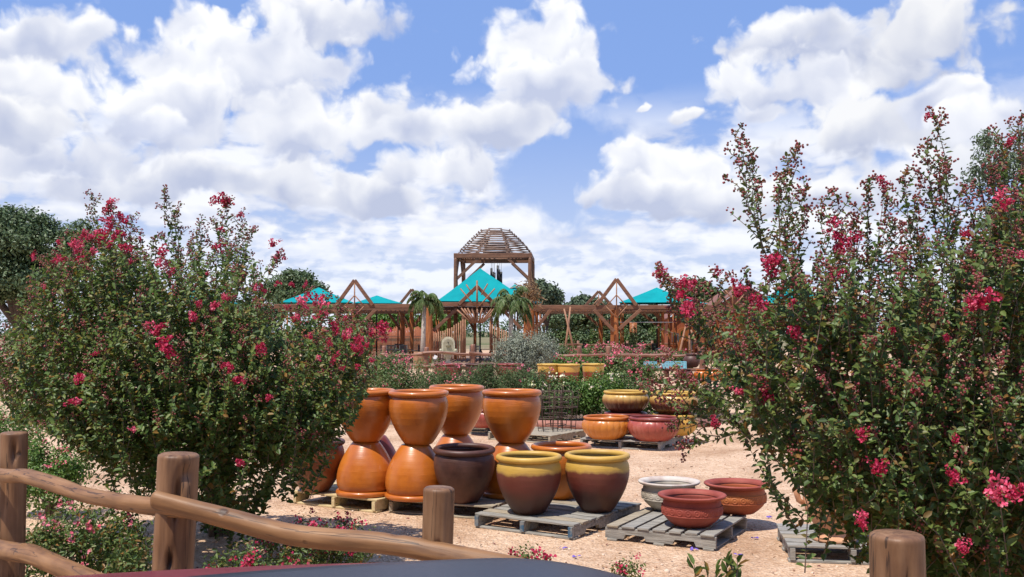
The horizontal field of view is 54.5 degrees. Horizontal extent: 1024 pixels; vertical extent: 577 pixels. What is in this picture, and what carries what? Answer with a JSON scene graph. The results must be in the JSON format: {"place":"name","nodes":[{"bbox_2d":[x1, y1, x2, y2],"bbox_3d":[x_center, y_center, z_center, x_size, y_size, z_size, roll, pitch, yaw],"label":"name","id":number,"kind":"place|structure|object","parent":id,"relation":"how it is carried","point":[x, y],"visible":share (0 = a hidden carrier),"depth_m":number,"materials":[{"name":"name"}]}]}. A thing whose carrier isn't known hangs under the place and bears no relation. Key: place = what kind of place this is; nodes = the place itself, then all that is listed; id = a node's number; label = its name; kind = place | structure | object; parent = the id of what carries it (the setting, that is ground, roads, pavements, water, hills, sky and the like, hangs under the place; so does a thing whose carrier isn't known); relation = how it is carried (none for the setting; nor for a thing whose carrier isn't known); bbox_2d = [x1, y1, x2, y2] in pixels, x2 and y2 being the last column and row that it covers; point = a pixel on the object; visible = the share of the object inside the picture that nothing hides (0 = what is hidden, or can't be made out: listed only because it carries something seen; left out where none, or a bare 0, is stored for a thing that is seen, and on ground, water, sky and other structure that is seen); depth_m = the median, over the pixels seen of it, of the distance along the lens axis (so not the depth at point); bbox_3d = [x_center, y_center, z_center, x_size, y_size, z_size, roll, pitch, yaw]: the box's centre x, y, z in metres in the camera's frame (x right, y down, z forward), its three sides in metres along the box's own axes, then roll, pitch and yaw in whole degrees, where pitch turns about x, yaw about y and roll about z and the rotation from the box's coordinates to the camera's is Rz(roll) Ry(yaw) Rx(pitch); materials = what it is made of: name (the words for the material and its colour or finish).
{"place":"outdoors","nodes":[
{"label":"outdoors","id":0,"kind":"place"},
{"bbox_2d":[104,523,153,573],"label":"rose bush","id":1,"kind":"object","parent":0,"point":[125,562],"visible":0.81,"depth_m":5.92,"materials":[{"name":"green plant"}]},
{"bbox_2d":[332,354,502,366],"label":"patio","id":2,"kind":"structure","parent":0,"point":[467,360],"depth_m":60.44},
{"bbox_2d":[355,295,401,357],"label":"canopy","id":3,"kind":"object","parent":2,"relation":"on","point":[376,299],"visible":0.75,"depth_m":64.24,"materials":[{"name":"teal fabric"}]},
{"bbox_2d":[436,268,517,361],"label":"canopy","id":4,"kind":"object","parent":2,"relation":"on","point":[480,276],"visible":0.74,"depth_m":59.55,"materials":[{"name":"teal fabric"}]},
{"bbox_2d":[454,228,534,358],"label":"log tower","id":5,"kind":"structure","parent":2,"relation":"on","point":[501,252],"depth_m":64.61,"materials":[{"name":"wood"}]},
{"bbox_2d":[26,437,848,576],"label":"loose stones","id":6,"kind":"object","parent":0,"point":[678,569],"visible":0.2,"depth_m":8.99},
{"bbox_2d":[0,332,1006,576],"bbox_3d":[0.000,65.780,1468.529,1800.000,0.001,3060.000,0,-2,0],"label":"ground","id":7,"kind":"structure","parent":0,"point":[764,548],"depth_m":9.04,"materials":[{"name":"sand"}]},
{"bbox_2d":[0,394,43,451],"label":"lantana","id":8,"kind":"object","parent":7,"relation":"on","point":[5,428],"visible":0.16,"depth_m":11.87,"materials":[{"name":"green plant"}]},
{"bbox_2d":[0,202,102,373],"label":"live oak","id":9,"kind":"object","parent":7,"relation":"on","point":[21,240],"visible":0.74,"depth_m":41.42,"materials":[{"name":"green plant"}]},
{"bbox_2d":[25,427,101,519],"bbox_3d":[-4.323,1.743,9.414,1.049,0.888,0.720,-2,-3,35],"label":"lantana","id":10,"kind":"object","parent":7,"relation":"on","point":[63,465],"visible":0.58,"depth_m":9.28,"materials":[{"name":"green plant"}]},
{"bbox_2d":[25,483,154,576],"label":"rose bush","id":11,"kind":"object","parent":7,"relation":"on","point":[54,538],"visible":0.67,"depth_m":6.43,"materials":[{"name":"green plant"}]},
{"bbox_2d":[0,184,392,551],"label":"crepe myrtle","id":12,"kind":"object","parent":7,"relation":"on","point":[192,391],"visible":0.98,"depth_m":7.01,"materials":[{"name":"green plant"}]},
{"bbox_2d":[202,537,318,567],"bbox_3d":[-1.610,1.804,6.209,0.786,0.459,0.632,0,-2,0],"label":"dwarf myrtle","id":13,"kind":"object","parent":7,"relation":"on","point":[252,559],"visible":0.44,"depth_m":6.24,"materials":[{"name":"green plant"}]},
{"bbox_2d":[262,267,329,347],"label":"round tree","id":14,"kind":"object","parent":7,"relation":"on","point":[298,278],"visible":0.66,"depth_m":93.80,"materials":[{"name":"green plant"}]},
{"bbox_2d":[280,287,352,354],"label":"canopy","id":15,"kind":"object","parent":7,"relation":"on","point":[318,290],"visible":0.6,"depth_m":61.62,"materials":[{"name":"teal fabric"}]},
{"bbox_2d":[254,503,380,564],"bbox_3d":[-1.366,1.795,6.968,0.970,0.546,0.770,0,-2,0],"label":"dwarf myrtle","id":16,"kind":"object","parent":7,"relation":"on","point":[323,556],"visible":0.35,"depth_m":6.90,"materials":[{"name":"green plant"}]},
{"bbox_2d":[60,558,624,576],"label":"parked car","id":17,"kind":"object","parent":7,"relation":"on","point":[500,567],"visible":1,"depth_m":1.48,"materials":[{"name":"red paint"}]},
{"bbox_2d":[293,482,412,512],"bbox_3d":[-1.498,2.137,10.332,1.099,0.129,1.100,-1,-3,31],"label":"pallet","id":18,"kind":"object","parent":7,"relation":"on","point":[379,504],"visible":0.27,"depth_m":9.90,"materials":[{"name":"brown wood"}]},
{"bbox_2d":[289,437,344,492],"bbox_3d":[-2.003,1.801,10.131,0.596,0.521,0.596,1,-3,-19],"label":"clay pot","id":19,"kind":"object","parent":18,"relation":"on","point":[327,483],"visible":0.34,"depth_m":9.96,"materials":[{"name":"brown ceramic"}]},
{"bbox_2d":[336,441,390,497],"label":"clay pot","id":20,"kind":"object","parent":18,"relation":"on","point":[362,470],"visible":0.87,"depth_m":9.73,"materials":[{"name":"orange ceramic"}]},
{"bbox_2d":[343,388,394,442],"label":"clay pot","id":21,"kind":"object","parent":20,"relation":"on","point":[372,423],"visible":0.56,"depth_m":9.76,"materials":[{"name":"orange ceramic"}]},
{"bbox_2d":[379,435,395,458],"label":"clay pot","id":22,"kind":"object","parent":18,"relation":"on","point":[385,442],"visible":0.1,"depth_m":10.45,"materials":[{"name":"red ceramic"}]},
{"bbox_2d":[301,326,437,355],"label":"picket fence","id":23,"kind":"object","parent":7,"relation":"on","point":[392,339],"visible":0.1,"depth_m":71.88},
{"bbox_2d":[343,314,416,350],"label":"scrub tree","id":24,"kind":"object","parent":7,"relation":"on","point":[387,318],"visible":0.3,"depth_m":90.97,"materials":[{"name":"green plant"}]},
{"bbox_2d":[361,347,444,389],"bbox_3d":[-2.691,2.127,24.008,2.192,1.417,1.883,0,-2,0],"label":"garden shrub","id":25,"kind":"object","parent":7,"relation":"on","point":[405,380],"visible":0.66,"depth_m":23.73,"materials":[{"name":"green plant"}]},
{"bbox_2d":[406,290,444,351],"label":"palm","id":26,"kind":"object","parent":7,"relation":"on","point":[432,302],"visible":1,"depth_m":47.35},
{"bbox_2d":[414,314,468,333],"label":"scrub tree","id":27,"kind":"object","parent":7,"relation":"on","point":[443,327],"visible":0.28,"depth_m":89.20,"materials":[{"name":"green plant"}]},
{"bbox_2d":[389,495,506,519],"bbox_3d":[-0.449,2.123,10.014,1.121,0.129,1.300,-1,-3,22],"label":"pallet","id":28,"kind":"object","parent":7,"relation":"on","point":[482,502],"visible":0.16,"depth_m":9.50,"materials":[{"name":"beige wood"}]},
{"bbox_2d":[384,443,438,501],"bbox_3d":[-0.949,1.783,9.732,0.596,0.521,0.596,1,-3,-20],"label":"clay pot","id":29,"kind":"object","parent":28,"relation":"on","point":[410,475],"visible":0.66,"depth_m":9.51,"materials":[{"name":"orange ceramic"}]},
{"bbox_2d":[388,389,448,444],"bbox_3d":[-0.917,1.263,9.753,0.596,0.521,0.596,-1,-2,25],"label":"clay pot","id":30,"kind":"object","parent":29,"relation":"on","point":[418,416],"visible":1,"depth_m":9.54,"materials":[{"name":"orange ceramic"}]},
{"bbox_2d":[436,434,473,445],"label":"clay pot","id":31,"kind":"object","parent":28,"relation":"on","point":[444,439],"visible":0.14,"depth_m":10.53,"materials":[{"name":"orange ceramic"}]},
{"bbox_2d":[429,384,483,434],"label":"clay pot","id":32,"kind":"object","parent":31,"relation":"on","point":[465,404],"visible":0.73,"depth_m":10.45,"materials":[{"name":"orange ceramic"}]},
{"bbox_2d":[433,443,494,503],"bbox_3d":[-0.458,1.773,9.493,0.596,0.521,0.596,1,-1,-12],"label":"clay pot","id":33,"kind":"object","parent":28,"relation":"on","point":[465,471],"visible":0.89,"depth_m":9.28,"materials":[{"name":"brown ceramic"}]},
{"bbox_2d":[483,442,530,499],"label":"clay pot","id":34,"kind":"object","parent":28,"relation":"on","point":[493,491],"visible":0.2,"depth_m":9.70,"materials":[{"name":"orange ceramic"}]},
{"bbox_2d":[482,388,541,443],"bbox_3d":[-0.003,1.268,9.885,0.596,0.521,0.596,1,-3,-23],"label":"clay pot","id":35,"kind":"object","parent":34,"relation":"on","point":[511,415],"visible":1,"depth_m":9.67,"materials":[{"name":"orange ceramic"}]},
{"bbox_2d":[434,363,462,380],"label":"clay pot","id":36,"kind":"object","parent":7,"relation":"on","point":[450,365],"visible":0.29,"depth_m":34.98,"materials":[{"name":"red ceramic"}]},
{"bbox_2d":[439,337,457,362],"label":"wall fountain","id":37,"kind":"object","parent":7,"relation":"on","point":[448,344],"depth_m":49.83,"materials":[{"name":"beige stone"}]},
{"bbox_2d":[0,431,925,576],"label":"log fence","id":38,"kind":"object","parent":7,"relation":"on","point":[174,506],"visible":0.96,"depth_m":3.75,"materials":[{"name":"wood"}]},
{"bbox_2d":[0,312,1004,336],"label":"distant woods","id":39,"kind":"object","parent":7,"relation":"on","point":[469,329],"visible":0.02,"depth_m":331.21,"materials":[{"name":"green plant"}]},
{"bbox_2d":[490,286,532,351],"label":"palm","id":40,"kind":"object","parent":7,"relation":"on","point":[514,302],"visible":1,"depth_m":48.30,"materials":[{"name":"plant"}]},
{"bbox_2d":[485,322,563,374],"bbox_3d":[0.700,2.345,37.126,2.899,2.212,2.022,-2,-3,38],"label":"silver sage","id":41,"kind":"object","parent":7,"relation":"on","point":[525,351],"visible":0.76,"depth_m":36.72,"materials":[{"name":"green plant"}]},
{"bbox_2d":[508,541,556,560],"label":"dwarf myrtle","id":42,"kind":"object","parent":7,"relation":"on","point":[545,556],"visible":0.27,"depth_m":6.71,"materials":[{"name":"pink plant"}]},
{"bbox_2d":[488,427,585,442],"bbox_3d":[0.415,2.398,16.317,1.225,0.129,1.150,-2,-3,33],"label":"pallet","id":43,"kind":"object","parent":7,"relation":"on","point":[564,434],"visible":0.48,"depth_m":16.14,"materials":[{"name":"beige wood"}]},
{"bbox_2d":[537,390,561,431],"bbox_3d":[0.587,1.995,16.229,0.452,0.666,0.452,0,-2,0],"label":"wire cage","id":44,"kind":"object","parent":43,"relation":"on","point":[553,418],"visible":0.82,"depth_m":16.22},
{"bbox_2d":[541,384,569,427],"bbox_3d":[0.746,1.993,16.879,0.492,0.726,0.492,0,-2,0],"label":"wire cage","id":45,"kind":"object","parent":43,"relation":"on","point":[550,412],"visible":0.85,"depth_m":16.88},
{"bbox_2d":[554,390,578,429],"bbox_3d":[0.910,2.018,16.528,0.412,0.645,0.412,0,-2,0],"label":"wire cage","id":46,"kind":"object","parent":43,"relation":"on","point":[562,417],"visible":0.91,"depth_m":16.52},
{"bbox_2d":[381,344,706,376],"bbox_3d":[1.115,2.862,39.801,13.174,1.248,1.153,-1,-3,13],"label":"rail fence","id":47,"kind":"object","parent":7,"relation":"on","point":[426,353],"visible":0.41,"depth_m":39.87,"materials":[{"name":"wood"}]},
{"bbox_2d":[525,278,565,332],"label":"scrub tree","id":48,"kind":"object","parent":7,"relation":"on","point":[552,294],"visible":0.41,"depth_m":81.46,"materials":[{"name":"green plant"}]},
{"bbox_2d":[537,363,558,381],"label":"tall pot","id":49,"kind":"object","parent":7,"relation":"on","point":[545,366],"visible":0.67,"depth_m":28.64,"materials":[{"name":"yellow ceramic"}]},
{"bbox_2d":[543,314,565,329],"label":"scrub tree","id":50,"kind":"object","parent":7,"relation":"on","point":[555,320],"visible":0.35,"depth_m":98.45,"materials":[{"name":"green plant"}]},
{"bbox_2d":[474,498,641,539],"bbox_3d":[0.439,2.085,9.153,1.043,0.129,1.307,-2,-3,33],"label":"pallet","id":51,"kind":"object","parent":7,"relation":"on","point":[575,517],"visible":0.72,"depth_m":8.80,"materials":[{"name":"grey wood"}]},
{"bbox_2d":[496,451,561,514],"bbox_3d":[0.151,1.747,8.902,0.596,0.521,0.596,0,-3,7],"label":"clay pot","id":52,"kind":"object","parent":51,"relation":"on","point":[528,482],"visible":1,"depth_m":8.69,"materials":[{"name":"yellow ceramic"}]},
{"bbox_2d":[531,441,591,499],"bbox_3d":[0.481,1.782,9.712,0.596,0.521,0.596,-1,-3,30],"label":"clay pot","id":53,"kind":"object","parent":51,"relation":"on","point":[562,448],"visible":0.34,"depth_m":9.52,"materials":[{"name":"orange ceramic"}]},
{"bbox_2d":[564,449,629,512],"bbox_3d":[0.774,1.752,9.012,0.596,0.521,0.596,0,-2,0],"label":"clay pot","id":54,"kind":"object","parent":51,"relation":"on","point":[597,480],"visible":1,"depth_m":8.80,"materials":[{"name":"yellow ceramic"}]},
{"bbox_2d":[556,329,577,348],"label":"vine bush","id":55,"kind":"object","parent":7,"relation":"on","point":[561,335],"visible":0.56,"depth_m":75.69,"materials":[{"name":"green plant"}]},
{"bbox_2d":[557,364,579,382],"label":"tall pot","id":56,"kind":"object","parent":7,"relation":"on","point":[570,369],"visible":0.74,"depth_m":28.45,"materials":[{"name":"yellow ceramic"}]},
{"bbox_2d":[390,410,751,423],"bbox_3d":[0.900,2.627,20.305,9.601,0.001,3.890,0,-2,0],"label":"planting bed","id":57,"kind":"object","parent":7,"relation":"on","point":[581,417],"visible":0.02,"depth_m":20.20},
{"bbox_2d":[417,356,487,395],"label":"garden shrub","id":58,"kind":"object","parent":57,"relation":"on","point":[435,379],"visible":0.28,"depth_m":20.78,"materials":[{"name":"green plant"}]},
{"bbox_2d":[456,354,525,388],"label":"garden shrub","id":59,"kind":"object","parent":57,"relation":"on","point":[491,381],"visible":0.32,"depth_m":21.34,"materials":[{"name":"green plant"}]},
{"bbox_2d":[488,360,558,402],"bbox_3d":[0.260,2.128,21.415,1.760,1.222,0.963,-1,-3,24],"label":"garden shrub","id":60,"kind":"object","parent":57,"relation":"on","point":[523,372],"visible":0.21,"depth_m":21.30,"materials":[{"name":"green plant"}]},
{"bbox_2d":[521,369,589,420],"bbox_3d":[0.837,2.110,19.517,1.419,1.060,0.972,0,-2,0],"label":"garden shrub","id":61,"kind":"object","parent":57,"relation":"on","point":[535,384],"visible":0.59,"depth_m":19.34,"materials":[{"name":"green plant"}]},
{"bbox_2d":[562,363,629,420],"bbox_3d":[1.526,2.051,19.625,1.385,1.166,1.281,-1,-3,24],"label":"garden shrub","id":62,"kind":"object","parent":57,"relation":"on","point":[593,396],"visible":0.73,"depth_m":19.41,"materials":[{"name":"green plant"}]},
{"bbox_2d":[590,365,654,413],"bbox_3d":[2.220,2.118,20.284,1.454,1.114,1.215,0,-2,0],"label":"garden shrub","id":63,"kind":"object","parent":57,"relation":"on","point":[633,385],"visible":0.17,"depth_m":20.20,"materials":[{"name":"green plant"}]},
{"bbox_2d":[675,378,733,416],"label":"garden shrub","id":64,"kind":"object","parent":57,"relation":"on","point":[703,406],"visible":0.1,"depth_m":20.33,"materials":[{"name":"green plant"}]},
{"bbox_2d":[552,351,591,381],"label":"rose bush","id":65,"kind":"object","parent":7,"relation":"on","point":[574,359],"visible":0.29,"depth_m":33.86,"materials":[{"name":"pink plant"}]},
{"bbox_2d":[274,278,885,362],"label":"pergola","id":66,"kind":"object","parent":7,"relation":"on","point":[462,307],"visible":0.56,"depth_m":55.90,"materials":[{"name":"orange wood"}]},
{"bbox_2d":[511,271,546,321],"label":"dry frond bundle","id":67,"kind":"object","parent":66,"relation":"on","point":[531,296],"visible":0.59,"depth_m":54.48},
{"bbox_2d":[573,324,590,353],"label":"vine bush","id":68,"kind":"object","parent":7,"relation":"on","point":[582,336],"visible":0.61,"depth_m":75.63,"materials":[{"name":"green plant"}]},
{"bbox_2d":[557,291,607,320],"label":"scrub tree","id":69,"kind":"object","parent":7,"relation":"on","point":[581,299],"visible":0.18,"depth_m":85.75,"materials":[{"name":"green plant"}]},
{"bbox_2d":[563,303,619,331],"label":"scrub tree","id":70,"kind":"object","parent":7,"relation":"on","point":[577,321],"visible":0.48,"depth_m":83.08,"materials":[{"name":"green plant"}]},
{"bbox_2d":[582,363,604,383],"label":"tall pot","id":71,"kind":"object","parent":7,"relation":"on","point":[589,368],"visible":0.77,"depth_m":28.87,"materials":[{"name":"yellow ceramic"}]},
{"bbox_2d":[588,328,607,347],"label":"vine bush","id":72,"kind":"object","parent":7,"relation":"on","point":[594,336],"visible":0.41,"depth_m":75.58,"materials":[{"name":"green plant"}]},
{"bbox_2d":[582,339,623,365],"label":"rose bush","id":73,"kind":"object","parent":7,"relation":"on","point":[597,348],"visible":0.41,"depth_m":42.45,"materials":[{"name":"pink plant"}]},
{"bbox_2d":[589,350,629,378],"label":"rose bush","id":74,"kind":"object","parent":7,"relation":"on","point":[610,363],"visible":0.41,"depth_m":32.15,"materials":[{"name":"green plant"}]},
{"bbox_2d":[535,419,708,428],"bbox_3d":[1.194,2.493,18.157,4.846,0.194,0.687,0,-2,2],"label":"bed edging","id":75,"kind":"object","parent":7,"relation":"on","point":[578,424],"visible":0.14,"depth_m":17.97,"materials":[{"name":"red brick"}]},
{"bbox_2d":[609,552,645,576],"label":"dwarf myrtle","id":76,"kind":"object","parent":7,"relation":"on","point":[621,567],"visible":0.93,"depth_m":6.49,"materials":[{"name":"green plant"}]},
{"bbox_2d":[580,434,683,450],"bbox_3d":[1.877,2.359,15.443,1.291,0.129,1.280,-1,-3,25],"label":"pallet","id":77,"kind":"object","parent":7,"relation":"on","point":[627,439],"visible":0.48,"depth_m":15.03,"materials":[{"name":"grey wood"}]},
{"bbox_2d":[582,414,628,439],"bbox_3d":[1.435,2.109,15.123,0.750,0.340,0.745,1,-3,-30],"label":"scalloped bowl","id":78,"kind":"object","parent":77,"relation":"on","point":[605,426],"visible":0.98,"depth_m":14.85,"materials":[{"name":"orange ceramic"}]},
{"bbox_2d":[604,411,647,433],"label":"scalloped bowl","id":79,"kind":"object","parent":77,"relation":"on","point":[631,414],"visible":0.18,"depth_m":15.76,"materials":[{"name":"red ceramic"}]},
{"bbox_2d":[602,389,649,412],"bbox_3d":[1.824,1.809,15.936,0.758,0.343,0.752,0,-3,-5],"label":"scalloped bowl","id":80,"kind":"object","parent":79,"relation":"on","point":[625,401],"visible":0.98,"depth_m":15.66,"materials":[{"name":"yellow ceramic"}]},
{"bbox_2d":[627,414,679,441],"bbox_3d":[2.117,2.091,14.873,0.774,0.353,0.780,2,-3,-39],"label":"scalloped bowl","id":81,"kind":"object","parent":77,"relation":"on","point":[647,427],"visible":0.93,"depth_m":14.58,"materials":[{"name":"red ceramic"}]},
{"bbox_2d":[653,412,697,435],"bbox_3d":[2.556,2.134,15.622,0.730,0.333,0.736,1,-3,-21],"label":"scalloped bowl","id":82,"kind":"object","parent":77,"relation":"on","point":[681,432],"visible":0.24,"depth_m":15.35,"materials":[{"name":"yellow ceramic"}]},
{"bbox_2d":[649,390,697,414],"bbox_3d":[2.543,1.796,15.637,0.758,0.343,0.752,-2,-3,39],"label":"scalloped bowl","id":83,"kind":"object","parent":82,"relation":"on","point":[660,409],"visible":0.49,"depth_m":15.38,"materials":[{"name":"yellow ceramic"}]},
{"bbox_2d":[617,340,654,364],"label":"rose bush","id":84,"kind":"object","parent":7,"relation":"on","point":[638,351],"visible":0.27,"depth_m":43.88,"materials":[{"name":"pink plant"}]},
{"bbox_2d":[623,354,665,382],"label":"rose bush","id":85,"kind":"object","parent":7,"relation":"on","point":[647,369],"visible":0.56,"depth_m":33.58,"materials":[{"name":"green plant"}]},
{"bbox_2d":[637,327,655,350],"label":"vine bush","id":86,"kind":"object","parent":7,"relation":"on","point":[643,336],"visible":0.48,"depth_m":75.73,"materials":[{"name":"green plant"}]},
{"bbox_2d":[624,314,671,332],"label":"scrub tree","id":87,"kind":"object","parent":7,"relation":"on","point":[641,318],"visible":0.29,"depth_m":84.76,"materials":[{"name":"green plant"}]},
{"bbox_2d":[619,287,694,352],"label":"canopy","id":88,"kind":"object","parent":7,"relation":"on","point":[656,296],"visible":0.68,"depth_m":60.93,"materials":[{"name":"teal fabric"}]},
{"bbox_2d":[605,507,746,550],"bbox_3d":[1.432,2.060,8.572,0.950,0.129,0.996,-1,-3,28],"label":"pallet","id":89,"kind":"object","parent":7,"relation":"on","point":[666,531],"visible":0.72,"depth_m":8.29,"materials":[{"name":"beige wood"}]},
{"bbox_2d":[638,476,699,510],"bbox_3d":[1.438,1.886,9.097,0.566,0.259,0.566,-1,-3,16],"label":"clay bowl","id":90,"kind":"object","parent":89,"relation":"on","point":[653,486],"visible":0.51,"depth_m":8.99,"materials":[{"name":"ceramic"}]},
{"bbox_2d":[658,488,726,527],"bbox_3d":[1.509,1.851,8.327,0.572,0.262,0.572,-2,-3,42],"label":"clay bowl","id":91,"kind":"object","parent":89,"relation":"on","point":[691,508],"visible":1,"depth_m":8.15,"materials":[{"name":"ceramic"}]},
{"bbox_2d":[704,478,767,514],"bbox_3d":[2.017,1.875,8.917,0.583,0.267,0.584,-2,-3,33],"label":"clay bowl","id":92,"kind":"object","parent":89,"relation":"on","point":[746,496],"visible":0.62,"depth_m":8.72,"materials":[{"name":"ceramic"}]},
{"bbox_2d":[649,368,732,379],"bbox_3d":[6.563,3.123,36.218,3.400,0.415,0.760,0,-2,0],"label":"display bench","id":93,"kind":"object","parent":7,"relation":"on","point":[694,369],"visible":0.17,"depth_m":36.21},
{"bbox_2d":[683,354,699,367],"bbox_3d":[6.621,2.658,36.619,0.620,0.500,0.620,0,-2,0],"label":"round jar","id":94,"kind":"object","parent":93,"relation":"on","point":[692,362],"visible":0.81,"depth_m":36.39,"materials":[{"name":"brown ceramic"}]},
{"bbox_2d":[675,275,722,304],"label":"scrub tree","id":95,"kind":"object","parent":7,"relation":"on","point":[701,288],"visible":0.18,"depth_m":72.97,"materials":[{"name":"green plant"}]},
{"bbox_2d":[687,553,725,576],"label":"weed","id":96,"kind":"object","parent":7,"relation":"on","point":[698,570],"visible":1,"depth_m":3.85,"materials":[{"name":"green plant"}]},
{"bbox_2d":[721,549,748,576],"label":"weed","id":97,"kind":"object","parent":7,"relation":"on","point":[734,570],"visible":1,"depth_m":3.85,"materials":[{"name":"green plant"}]},
{"bbox_2d":[776,523,868,564],"bbox_3d":[2.642,2.031,7.909,0.972,0.129,0.900,0,-3,9],"label":"pallet","id":98,"kind":"object","parent":7,"relation":"on","point":[792,542],"visible":0.47,"depth_m":7.65,"materials":[{"name":"grey wood"}]},
{"bbox_2d":[793,474,856,543],"bbox_3d":[2.509,1.700,7.753,0.509,0.515,0.509,2,-3,-42],"label":"terracotta urn","id":99,"kind":"object","parent":98,"relation":"on","point":[838,539],"visible":0.15,"depth_m":7.63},
{"bbox_2d":[634,105,1023,576],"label":"crepe myrtle","id":100,"kind":"object","parent":7,"relation":"on","point":[902,459],"visible":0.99,"depth_m":4.89,"materials":[{"name":"green plant"}]},
{"bbox_2d":[960,126,1023,515],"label":"crape myrtle","id":101,"kind":"object","parent":7,"relation":"on","point":[975,169],"visible":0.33,"depth_m":9.53,"materials":[{"name":"green plant"}]},
{"bbox_2d":[0,0,1023,332],"label":"sky","id":102,"kind":"structure","parent":0,"point":[372,139],"materials":[{"name":"blue"}]},
{"bbox_2d":[664,314,697,354],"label":"shed","id":103,"kind":"structure","parent":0,"point":[680,326],"depth_m":67.94,"materials":[{"name":"orange wood"}]},
{"bbox_2d":[697,286,779,358],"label":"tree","id":104,"kind":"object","parent":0,"point":[715,297],"depth_m":63.98,"materials":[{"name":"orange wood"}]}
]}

